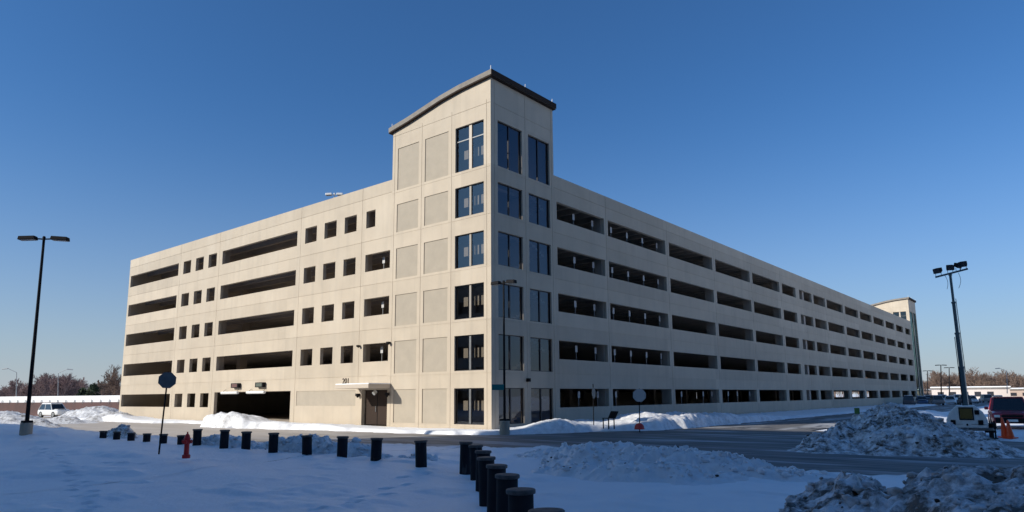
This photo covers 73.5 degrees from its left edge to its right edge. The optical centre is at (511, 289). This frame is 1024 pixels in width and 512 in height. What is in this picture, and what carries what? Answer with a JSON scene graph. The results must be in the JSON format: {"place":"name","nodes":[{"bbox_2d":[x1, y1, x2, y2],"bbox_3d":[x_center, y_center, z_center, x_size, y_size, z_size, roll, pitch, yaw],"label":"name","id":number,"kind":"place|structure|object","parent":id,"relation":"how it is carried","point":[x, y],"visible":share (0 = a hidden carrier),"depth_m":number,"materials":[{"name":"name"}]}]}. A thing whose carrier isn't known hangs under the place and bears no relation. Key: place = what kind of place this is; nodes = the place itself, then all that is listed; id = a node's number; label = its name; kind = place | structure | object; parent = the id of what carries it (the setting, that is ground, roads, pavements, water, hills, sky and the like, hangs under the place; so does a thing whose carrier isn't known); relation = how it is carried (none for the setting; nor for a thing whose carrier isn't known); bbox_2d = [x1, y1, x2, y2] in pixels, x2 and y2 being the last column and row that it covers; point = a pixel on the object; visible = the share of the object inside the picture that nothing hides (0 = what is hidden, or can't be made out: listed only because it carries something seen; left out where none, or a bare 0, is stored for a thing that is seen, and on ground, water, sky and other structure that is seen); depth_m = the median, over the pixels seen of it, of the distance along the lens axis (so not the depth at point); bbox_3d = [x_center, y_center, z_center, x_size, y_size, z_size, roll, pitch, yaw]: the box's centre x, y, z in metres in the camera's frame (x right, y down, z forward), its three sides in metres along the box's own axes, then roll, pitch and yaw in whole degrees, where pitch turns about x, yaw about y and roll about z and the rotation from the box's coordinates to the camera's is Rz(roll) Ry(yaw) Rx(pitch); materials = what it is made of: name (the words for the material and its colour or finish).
{"place":"outdoors","nodes":[
{"label":"outdoors","id":0,"kind":"place"},
{"bbox_2d":[0,0,1023,393],"label":"sky","id":1,"kind":"structure","parent":0,"point":[860,150],"materials":[{"name":"blue"}]},
{"bbox_2d":[4,394,1023,494],"bbox_3d":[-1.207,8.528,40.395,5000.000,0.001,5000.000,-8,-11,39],"label":"ground","id":2,"kind":"structure","parent":0,"point":[853,395],"depth_m":41.33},
{"bbox_2d":[2,368,16,395],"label":"street lamp","id":3,"kind":"object","parent":2,"relation":"on","point":[16,380],"visible":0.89,"depth_m":119.92,"materials":[{"name":"grey metal"}]},
{"bbox_2d":[6,378,22,396],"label":"bare tree","id":4,"kind":"object","parent":2,"relation":"on","point":[12,387],"visible":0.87,"depth_m":169.43,"materials":[{"name":"brown plant"}]},
{"bbox_2d":[0,414,39,424],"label":"snow pile","id":5,"kind":"object","parent":2,"relation":"on","point":[10,419],"visible":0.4,"depth_m":59.95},
{"bbox_2d":[0,411,42,418],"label":"snow pile","id":6,"kind":"object","parent":2,"relation":"on","point":[9,413],"visible":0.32,"depth_m":78.38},
{"bbox_2d":[0,424,58,427],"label":"snow cover","id":7,"kind":"object","parent":2,"relation":"on","point":[18,424],"visible":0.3,"depth_m":42.54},
{"bbox_2d":[17,235,69,435],"bbox_3d":[-22.986,2.398,33.071,2.246,10.082,0.669,1,-9,-7],"label":"street lamp","id":8,"kind":"object","parent":2,"relation":"on","point":[26,426],"visible":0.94,"depth_m":32.99,"materials":[{"name":"metal"}]},
{"bbox_2d":[0,373,88,402],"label":"woodland","id":9,"kind":"object","parent":2,"relation":"on","point":[66,383],"visible":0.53,"depth_m":195.62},
{"bbox_2d":[30,418,59,426],"bbox_3d":[-38.416,10.945,55.701,5.700,0.849,3.300,-8,-11,39],"label":"snow pile","id":10,"kind":"object","parent":2,"relation":"on","point":[42,422],"visible":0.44,"depth_m":55.02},
{"bbox_2d":[37,377,55,395],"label":"bare tree","id":11,"kind":"object","parent":2,"relation":"on","point":[44,387],"visible":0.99,"depth_m":172.16,"materials":[{"name":"brown plant"}]},
{"bbox_2d":[0,395,119,415],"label":"retaining wall","id":12,"kind":"structure","parent":2,"relation":"on","point":[16,403],"depth_m":93.18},
{"bbox_2d":[46,416,99,423],"bbox_3d":[-41.487,12.214,63.843,10.200,0.851,6.300,-8,-11,39],"label":"snow pile","id":13,"kind":"object","parent":2,"relation":"on","point":[66,420],"visible":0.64,"depth_m":62.59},
{"bbox_2d":[75,387,88,395],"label":"evergreen tree","id":14,"kind":"object","parent":2,"relation":"on","point":[82,391],"visible":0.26,"depth_m":114.95,"materials":[{"name":"green plant"}]},
{"bbox_2d":[53,406,118,417],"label":"snow pile","id":15,"kind":"object","parent":2,"relation":"on","point":[87,411],"visible":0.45,"depth_m":77.82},
{"bbox_2d":[53,383,119,395],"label":"woodland","id":16,"kind":"object","parent":2,"relation":"on","point":[69,394],"visible":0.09,"depth_m":205.49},
{"bbox_2d":[84,383,100,395],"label":"evergreen tree","id":17,"kind":"object","parent":2,"relation":"on","point":[94,388],"visible":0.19,"depth_m":112.00,"materials":[{"name":"green plant"}]},
{"bbox_2d":[99,431,107,437],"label":"bollard","id":18,"kind":"object","parent":2,"relation":"on","point":[103,434],"visible":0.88,"depth_m":32.32,"materials":[{"name":"metal"}]},
{"bbox_2d":[97,379,117,395],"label":"bare tree","id":19,"kind":"object","parent":2,"relation":"on","point":[102,385],"visible":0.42,"depth_m":124.67,"materials":[{"name":"brown plant"}]},
{"bbox_2d":[82,411,133,421],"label":"snow pile","id":20,"kind":"object","parent":2,"relation":"on","point":[98,418],"visible":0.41,"depth_m":68.30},
{"bbox_2d":[103,364,121,394],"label":"bare tree","id":21,"kind":"object","parent":2,"relation":"on","point":[113,374],"visible":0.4,"depth_m":117.35,"materials":[{"name":"brown plant"}]},
{"bbox_2d":[105,375,120,393],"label":"bare tree","id":22,"kind":"object","parent":2,"relation":"on","point":[114,383],"visible":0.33,"depth_m":112.22,"materials":[{"name":"brown plant"}]},
{"bbox_2d":[113,431,120,439],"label":"bollard","id":23,"kind":"object","parent":2,"relation":"on","point":[116,435],"visible":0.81,"depth_m":31.36,"materials":[{"name":"metal"}]},
{"bbox_2d":[107,424,138,437],"bbox_3d":[-18.990,7.117,33.282,4.860,1.119,1.530,-8,-11,39],"label":"snow pile","id":24,"kind":"object","parent":2,"relation":"on","point":[124,429],"visible":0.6,"depth_m":32.99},
{"bbox_2d":[127,432,135,440],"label":"bollard","id":25,"kind":"object","parent":2,"relation":"on","point":[130,436],"visible":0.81,"depth_m":30.36,"materials":[{"name":"metal"}]},
{"bbox_2d":[143,433,151,441],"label":"bollard","id":26,"kind":"object","parent":2,"relation":"on","point":[146,437],"visible":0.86,"depth_m":29.39,"materials":[{"name":"metal"}]},
{"bbox_2d":[159,434,167,443],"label":"bollard","id":27,"kind":"object","parent":2,"relation":"on","point":[164,439],"visible":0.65,"depth_m":28.38,"materials":[{"name":"metal"}]},
{"bbox_2d":[158,372,175,453],"bbox_3d":[-12.156,4.488,24.043,0.386,3.171,0.538,-8,-11,39],"label":"stop sign","id":28,"kind":"object","parent":2,"relation":"on","point":[166,380],"visible":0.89,"depth_m":24.22,"materials":[{"name":"black metal"}]},
{"bbox_2d":[177,435,184,444],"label":"bollard","id":29,"kind":"object","parent":2,"relation":"on","point":[180,438],"visible":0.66,"depth_m":27.35,"materials":[{"name":"metal"}]},
{"bbox_2d":[192,429,202,445],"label":"bollard","id":30,"kind":"object","parent":2,"relation":"on","point":[197,435],"visible":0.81,"depth_m":26.57,"materials":[{"name":"metal"}]},
{"bbox_2d":[219,430,229,448],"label":"bollard","id":31,"kind":"object","parent":2,"relation":"on","point":[224,438],"visible":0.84,"depth_m":25.28,"materials":[{"name":"metal"}]},
{"bbox_2d":[0,425,459,494],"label":"snow cover","id":32,"kind":"object","parent":2,"relation":"on","point":[42,458],"visible":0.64,"depth_m":22.76,"materials":[{"name":"snow"}]},
{"bbox_2d":[182,432,192,458],"bbox_3d":[-9.985,4.781,21.030,0.303,0.794,0.270,0,-9,0],"label":"fire hydrant","id":33,"kind":"object","parent":32,"relation":"on","point":[186,441],"visible":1,"depth_m":20.98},
{"bbox_2d":[241,431,251,449],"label":"bollard","id":34,"kind":"object","parent":2,"relation":"on","point":[246,440],"visible":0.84,"depth_m":24.31,"materials":[{"name":"metal"}]},
{"bbox_2d":[56,411,445,433],"bbox_3d":[-28.038,11.065,58.739,59.040,1.399,5.600,-8,-11,39],"label":"snow cover","id":35,"kind":"object","parent":2,"relation":"on","point":[232,419],"visible":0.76,"depth_m":49.16,"materials":[{"name":"snow"}]},
{"bbox_2d":[268,432,279,461],"bbox_3d":[-8.122,5.684,23.263,0.364,1.585,0.364,-3,-9,21],"label":"bollard","id":36,"kind":"object","parent":2,"relation":"on","point":[273,443],"visible":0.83,"depth_m":23.21,"materials":[{"name":"metal"}]},
{"bbox_2d":[301,435,312,455],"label":"bollard","id":37,"kind":"object","parent":2,"relation":"on","point":[306,445],"visible":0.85,"depth_m":21.96,"materials":[{"name":"metal"}]},
{"bbox_2d":[192,433,439,460],"bbox_3d":[-7.818,5.635,24.366,16.500,1.064,2.820,-8,-11,39],"label":"snow pile","id":38,"kind":"object","parent":2,"relation":"on","point":[325,444],"visible":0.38,"depth_m":23.19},
{"bbox_2d":[337,436,348,457],"bbox_3d":[-5.188,5.289,20.881,0.364,1.585,0.364,-5,-11,31],"label":"bollard","id":39,"kind":"object","parent":2,"relation":"on","point":[342,444],"visible":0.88,"depth_m":20.84,"materials":[{"name":"metal"}]},
{"bbox_2d":[370,438,382,460],"bbox_3d":[-3.958,5.124,19.886,0.364,1.585,0.364,-2,-10,19],"label":"bollard","id":40,"kind":"object","parent":2,"relation":"on","point":[376,449],"visible":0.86,"depth_m":19.84,"materials":[{"name":"metal"}]},
{"bbox_2d":[414,440,426,467],"bbox_3d":[-2.471,4.922,18.665,0.364,1.585,0.364,-6,-9,23],"label":"bollard","id":41,"kind":"object","parent":2,"relation":"on","point":[420,453],"visible":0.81,"depth_m":18.61,"materials":[{"name":"metal"}]},
{"bbox_2d":[0,445,907,511],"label":"snow cover","id":42,"kind":"object","parent":2,"relation":"on","point":[331,482],"visible":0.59,"depth_m":15.08,"materials":[{"name":"snow"}]},
{"bbox_2d":[459,441,472,474],"bbox_3d":[-1.223,4.795,17.915,0.353,1.585,0.353,1,-8,-4],"label":"bollard","id":43,"kind":"object","parent":2,"relation":"on","point":[464,459],"visible":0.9,"depth_m":17.85,"materials":[{"name":"metal"}]},
{"bbox_2d":[468,444,482,480],"bbox_3d":[-0.862,4.600,16.683,0.364,1.585,0.364,-2,-9,3],"label":"bollard","id":44,"kind":"object","parent":2,"relation":"on","point":[473,447],"visible":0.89,"depth_m":16.63,"materials":[{"name":"metal"}]},
{"bbox_2d":[475,450,491,491],"bbox_3d":[-0.635,4.317,14.883,0.368,1.585,0.368,-5,-11,26],"label":"bollard","id":45,"kind":"object","parent":2,"relation":"on","point":[480,453],"visible":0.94,"depth_m":14.86,"materials":[{"name":"metal"}]},
{"bbox_2d":[477,456,495,506],"bbox_3d":[-0.479,4.066,13.288,0.371,1.585,0.371,-3,-9,8],"label":"bollard","id":46,"kind":"object","parent":2,"relation":"on","point":[483,461],"visible":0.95,"depth_m":13.23,"materials":[{"name":"metal"}]},
{"bbox_2d":[486,464,507,511],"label":"bollard","id":47,"kind":"object","parent":2,"relation":"on","point":[493,469],"visible":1,"depth_m":11.72,"materials":[{"name":"metal"}]},
{"bbox_2d":[491,279,516,434],"bbox_3d":[-0.433,3.885,39.147,1.588,8.880,0.574,-6,-10,31],"label":"street lamp","id":48,"kind":"object","parent":2,"relation":"on","point":[504,425],"visible":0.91,"depth_m":38.91,"materials":[{"name":"metal"}]},
{"bbox_2d":[492,384,503,389],"bbox_3d":[-0.793,5.522,38.600,0.680,0.320,0.040,0,-9,0],"label":"hanging sign","id":49,"kind":"object","parent":48,"relation":"attached to","point":[497,386],"visible":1,"depth_m":38.58,"materials":[{"name":"teal"}]},
{"bbox_2d":[495,473,519,511],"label":"bollard","id":50,"kind":"object","parent":2,"relation":"on","point":[505,481],"visible":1,"depth_m":10.25,"materials":[{"name":"metal"}]},
{"bbox_2d":[506,487,535,511],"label":"bollard","id":51,"kind":"object","parent":2,"relation":"on","point":[520,499],"visible":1,"depth_m":8.60,"materials":[{"name":"metal"}]},
{"bbox_2d":[119,65,923,429],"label":"parking garage","id":52,"kind":"structure","parent":2,"relation":"on","point":[285,317],"depth_m":53.57,"materials":[{"name":"concrete"}]},
{"bbox_2d":[325,193,342,197],"bbox_3d":[-15.212,-6.813,58.546,1.488,2.890,0.374,0,-9,0],"label":"street lamp","id":53,"kind":"object","parent":52,"relation":"on","point":[334,194],"visible":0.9,"depth_m":58.59,"materials":[{"name":"metal"}]},
{"bbox_2d":[365,390,386,425],"bbox_3d":[-9.323,8.254,47.632,2.650,2.440,0.170,-8,-11,39],"label":"door","id":54,"kind":"structure","parent":52,"relation":"in","point":[375,405],"depth_m":47.67,"materials":[{"name":"brown metal"}]},
{"bbox_2d":[455,388,483,424],"bbox_3d":[-2.537,7.154,41.871,2.496,2.186,0.110,-8,-11,39],"label":"window","id":55,"kind":"structure","parent":52,"relation":"in","point":[470,389],"depth_m":41.92,"materials":[{"name":"grey"}]},
{"bbox_2d":[456,334,483,370],"bbox_3d":[-2.562,3.934,42.375,2.496,2.186,0.110,-8,-11,39],"label":"window","id":56,"kind":"structure","parent":52,"relation":"in","point":[470,336],"depth_m":42.38,"materials":[{"name":"grey"}]},
{"bbox_2d":[456,283,483,319],"bbox_3d":[-2.586,0.772,42.869,2.496,2.146,0.110,-8,-11,39],"label":"window","id":57,"kind":"structure","parent":52,"relation":"in","point":[470,286],"depth_m":42.87,"materials":[{"name":"grey"}]},
{"bbox_2d":[456,231,483,268],"bbox_3d":[-2.611,-2.469,43.375,2.496,2.146,0.110,-8,-11,39],"label":"window","id":58,"kind":"structure","parent":52,"relation":"in","point":[470,235],"depth_m":43.42,"materials":[{"name":"grey"}]},
{"bbox_2d":[456,182,483,217],"bbox_3d":[-2.636,-5.670,43.875,2.496,2.006,0.110,-8,-11,39],"label":"window","id":59,"kind":"structure","parent":52,"relation":"in","point":[470,187],"depth_m":43.92,"materials":[{"name":"grey"}]},
{"bbox_2d":[457,120,483,172],"bbox_3d":[-2.663,-9.212,44.429,2.496,3.056,0.110,-8,-11,39],"label":"window","id":60,"kind":"structure","parent":52,"relation":"in","point":[471,137],"depth_m":44.44,"materials":[{"name":"grey"}]},
{"bbox_2d":[498,183,520,218],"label":"window","id":61,"kind":"structure","parent":52,"relation":"in","point":[508,188],"depth_m":44.21,"materials":[{"name":"grey"}]},
{"bbox_2d":[498,121,520,173],"bbox_3d":[-0.247,-9.186,44.712,0.110,3.056,2.476,-8,-11,39],"label":"window","id":62,"kind":"structure","parent":52,"relation":"in","point":[508,127],"depth_m":44.85,"materials":[{"name":"grey"}]},
{"bbox_2d":[498,231,521,268],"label":"window","id":63,"kind":"structure","parent":52,"relation":"in","point":[509,235],"depth_m":43.74,"materials":[{"name":"grey"}]},
{"bbox_2d":[499,334,522,370],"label":"window","id":64,"kind":"structure","parent":52,"relation":"in","point":[509,336],"depth_m":42.76,"materials":[{"name":"grey"}]},
{"bbox_2d":[501,284,521,319],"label":"window","id":65,"kind":"structure","parent":52,"relation":"in","point":[509,312],"depth_m":43.21,"materials":[{"name":"grey"}]},
{"bbox_2d":[506,388,522,423],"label":"window","id":66,"kind":"structure","parent":52,"relation":"in","point":[506,388],"depth_m":42.25,"materials":[{"name":"grey"}]},
{"bbox_2d":[528,135,547,184],"bbox_3d":[1.730,-8.830,47.086,0.110,3.056,2.376,-8,-11,39],"label":"window","id":67,"kind":"structure","parent":52,"relation":"in","point":[537,140],"depth_m":47.21,"materials":[{"name":"grey"}]},
{"bbox_2d":[529,194,548,227],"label":"window","id":68,"kind":"structure","parent":52,"relation":"in","point":[538,198],"depth_m":46.64,"materials":[{"name":"grey"}]},
{"bbox_2d":[529,240,549,275],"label":"window","id":69,"kind":"structure","parent":52,"relation":"in","point":[538,253],"depth_m":46.09,"materials":[{"name":"grey"}]},
{"bbox_2d":[530,289,549,323],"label":"window","id":70,"kind":"structure","parent":52,"relation":"in","point":[530,289],"depth_m":45.57,"materials":[{"name":"grey"}]},
{"bbox_2d":[530,337,550,371],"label":"window","id":71,"kind":"structure","parent":52,"relation":"in","point":[530,337],"depth_m":45.11,"materials":[{"name":"grey"}]},
{"bbox_2d":[531,388,551,422],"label":"window","id":72,"kind":"structure","parent":52,"relation":"in","point":[540,395],"depth_m":44.60,"materials":[{"name":"grey"}]},
{"bbox_2d":[910,312,919,395],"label":"window","id":73,"kind":"structure","parent":52,"relation":"in","point":[911,319],"depth_m":148.84,"materials":[{"name":"blue"}]},
{"bbox_2d":[913,313,922,395],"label":"window","id":74,"kind":"structure","parent":52,"relation":"in","point":[913,313],"depth_m":151.74,"materials":[{"name":"blue"}]},
{"bbox_2d":[528,507,564,511],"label":"bollard","id":75,"kind":"object","parent":2,"relation":"on","point":[548,509],"visible":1,"depth_m":7.11,"materials":[{"name":"metal"}]},
{"bbox_2d":[592,385,595,424],"bbox_3d":[4.973,7.231,41.744,0.076,2.885,0.680,-4,-10,24],"label":"stop sign","id":76,"kind":"object","parent":2,"relation":"on","point":[593,393],"visible":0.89,"depth_m":41.74,"materials":[{"name":"black metal"}]},
{"bbox_2d":[421,411,792,434],"bbox_3d":[10.276,9.351,49.442,9.616,1.332,35.973,-9,-12,44],"label":"snow cover","id":77,"kind":"object","parent":2,"relation":"on","point":[651,421],"visible":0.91,"depth_m":42.62,"materials":[{"name":"snow"}]},
{"bbox_2d":[603,411,617,428],"bbox_3d":[5.821,7.751,40.596,0.650,1.020,1.060,2,-9,-16],"label":"bench","id":78,"kind":"object","parent":77,"relation":"on","point":[612,414],"visible":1,"depth_m":40.48,"materials":[{"name":"black metal"}]},
{"bbox_2d":[633,388,645,431],"bbox_3d":[7.497,7.193,40.159,0.747,2.720,0.122,-1,-9,4],"label":"stop sign","id":79,"kind":"object","parent":2,"relation":"on","point":[639,395],"visible":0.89,"depth_m":40.28,"materials":[{"name":"black metal"}]},
{"bbox_2d":[634,423,643,429],"bbox_3d":[7.415,7.981,39.912,0.600,0.350,0.600,-8,-11,39],"label":"red marker","id":80,"kind":"object","parent":79,"relation":"attached to","point":[639,426],"visible":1,"depth_m":39.70,"materials":[{"name":"red"}]},
{"bbox_2d":[513,440,837,485],"bbox_3d":[3.604,4.875,19.795,6.753,0.958,14.380,7,-11,-39],"label":"snow pile","id":81,"kind":"object","parent":2,"relation":"on","point":[607,461],"visible":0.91,"depth_m":17.66,"materials":[{"name":"snow"}]},
{"bbox_2d":[736,400,978,417],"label":"snow cover","id":82,"kind":"object","parent":2,"relation":"on","point":[816,412],"visible":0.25,"depth_m":75.47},
{"bbox_2d":[778,464,1023,511],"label":"snow pile","id":83,"kind":"object","parent":2,"relation":"on","point":[984,488],"visible":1,"depth_m":8.15,"materials":[{"name":"snow"}]},
{"bbox_2d":[903,395,915,404],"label":"parked car","id":84,"kind":"object","parent":2,"relation":"on","point":[908,399],"visible":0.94,"depth_m":118.17,"materials":[{"name":"grey paint"}]},
{"bbox_2d":[915,396,927,403],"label":"parked car","id":85,"kind":"object","parent":2,"relation":"on","point":[921,400],"visible":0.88,"depth_m":126.99,"materials":[{"name":"blue paint"}]},
{"bbox_2d":[925,370,930,394],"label":"street lamp","id":86,"kind":"object","parent":2,"relation":"on","point":[927,380],"visible":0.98,"depth_m":209.83,"materials":[{"name":"black metal"}]},
{"bbox_2d":[834,368,1023,396],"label":"woodland","id":87,"kind":"object","parent":2,"relation":"on","point":[1009,379],"visible":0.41,"depth_m":260.96,"materials":[{"name":"brown plant"}]},
{"bbox_2d":[928,395,943,404],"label":"parked car","id":88,"kind":"object","parent":2,"relation":"on","point":[936,399],"visible":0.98,"depth_m":120.11,"materials":[{"name":"grey paint"}]},
{"bbox_2d":[935,365,946,394],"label":"street lamp","id":89,"kind":"object","parent":2,"relation":"on","point":[941,377],"visible":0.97,"depth_m":169.83,"materials":[{"name":"black metal"}]},
{"bbox_2d":[944,367,953,395],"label":"street lamp","id":90,"kind":"object","parent":2,"relation":"on","point":[949,378],"visible":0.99,"depth_m":189.82,"materials":[{"name":"black metal"}]},
{"bbox_2d":[944,396,955,403],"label":"parked car","id":91,"kind":"object","parent":2,"relation":"on","point":[949,400],"visible":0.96,"depth_m":128.74,"materials":[{"name":"white paint"}]},
{"bbox_2d":[947,405,988,411],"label":"snow cover","id":92,"kind":"object","parent":2,"relation":"on","point":[981,408],"visible":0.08,"depth_m":87.09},
{"bbox_2d":[917,410,1023,440],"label":"snow cover","id":93,"kind":"object","parent":2,"relation":"on","point":[1018,430],"visible":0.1,"depth_m":40.19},
{"bbox_2d":[984,397,1023,428],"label":"parked car","id":94,"kind":"object","parent":93,"relation":"on","point":[1011,409],"visible":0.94,"depth_m":38.84,"materials":[{"name":"red paint"}]},
{"bbox_2d":[37,416,1023,475],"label":"road","id":95,"kind":"structure","parent":0,"point":[772,447],"depth_m":32.59,"materials":[{"name":"asphalt"}]},
{"bbox_2d":[38,403,69,417],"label":"parked car","id":96,"kind":"object","parent":95,"relation":"on","point":[54,409],"visible":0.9,"depth_m":83.54,"materials":[{"name":"white paint"}]},
{"bbox_2d":[787,402,1023,458],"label":"snow pile","id":97,"kind":"object","parent":95,"relation":"on","point":[890,429],"visible":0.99,"depth_m":24.91,"materials":[{"name":"snow"}]},
{"bbox_2d":[854,408,859,413],"bbox_3d":[14.346,5.062,28.500,0.200,0.240,0.040,0,-9,0],"label":"marker flag","id":98,"kind":"object","parent":97,"relation":"on","point":[856,410],"visible":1,"depth_m":28.48,"materials":[{"name":"green fabric"}]},
{"bbox_2d":[1003,420,1018,438],"bbox_3d":[18.378,5.178,25.337,0.340,0.670,0.340,-4,-7,-15],"label":"traffic cone","id":99,"kind":"object","parent":97,"relation":"on","point":[1009,433],"visible":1,"depth_m":25.27,"materials":[{"name":"orange"}]},
{"bbox_2d":[932,261,998,438],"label":"light tower","id":100,"kind":"structure","parent":95,"relation":"on","point":[965,415],"depth_m":32.34,"materials":[{"name":"metal"}]},
{"bbox_2d":[998,417,1006,437],"bbox_3d":[18.309,5.146,25.526,0.340,0.730,0.340,-8,-4,-10],"label":"traffic cone","id":101,"kind":"object","parent":95,"relation":"on","point":[1003,430],"visible":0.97,"depth_m":25.48,"materials":[{"name":"orange"}]},
{"bbox_2d":[697,401,989,429],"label":"side road","id":102,"kind":"structure","parent":0,"point":[816,422],"depth_m":51.67,"materials":[{"name":"asphalt"}]},
{"bbox_2d":[957,395,971,404],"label":"parked car","id":103,"kind":"object","parent":102,"relation":"on","point":[959,401],"visible":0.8,"depth_m":122.39,"materials":[{"name":"grey paint"}]},
{"bbox_2d":[969,395,978,402],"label":"parked car","id":104,"kind":"object","parent":102,"relation":"on","point":[974,399],"visible":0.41,"depth_m":138.51,"materials":[{"name":"white paint"}]},
{"bbox_2d":[978,394,991,402],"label":"parked car","id":105,"kind":"object","parent":102,"relation":"on","point":[985,397],"visible":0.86,"depth_m":148.38,"materials":[{"name":"grey paint"}]},
{"bbox_2d":[923,389,931,394],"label":"building","id":106,"kind":"structure","parent":0,"point":[929,392],"depth_m":255.32,"materials":[{"name":"beige"}]},
{"bbox_2d":[930,386,1010,398],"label":"building","id":107,"kind":"structure","parent":0,"point":[977,391],"depth_m":208.94,"materials":[{"name":"beige"}]},
{"bbox_2d":[1010,388,1023,397],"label":"building","id":108,"kind":"structure","parent":0,"point":[1016,392],"depth_m":227.44,"materials":[{"name":"beige"}]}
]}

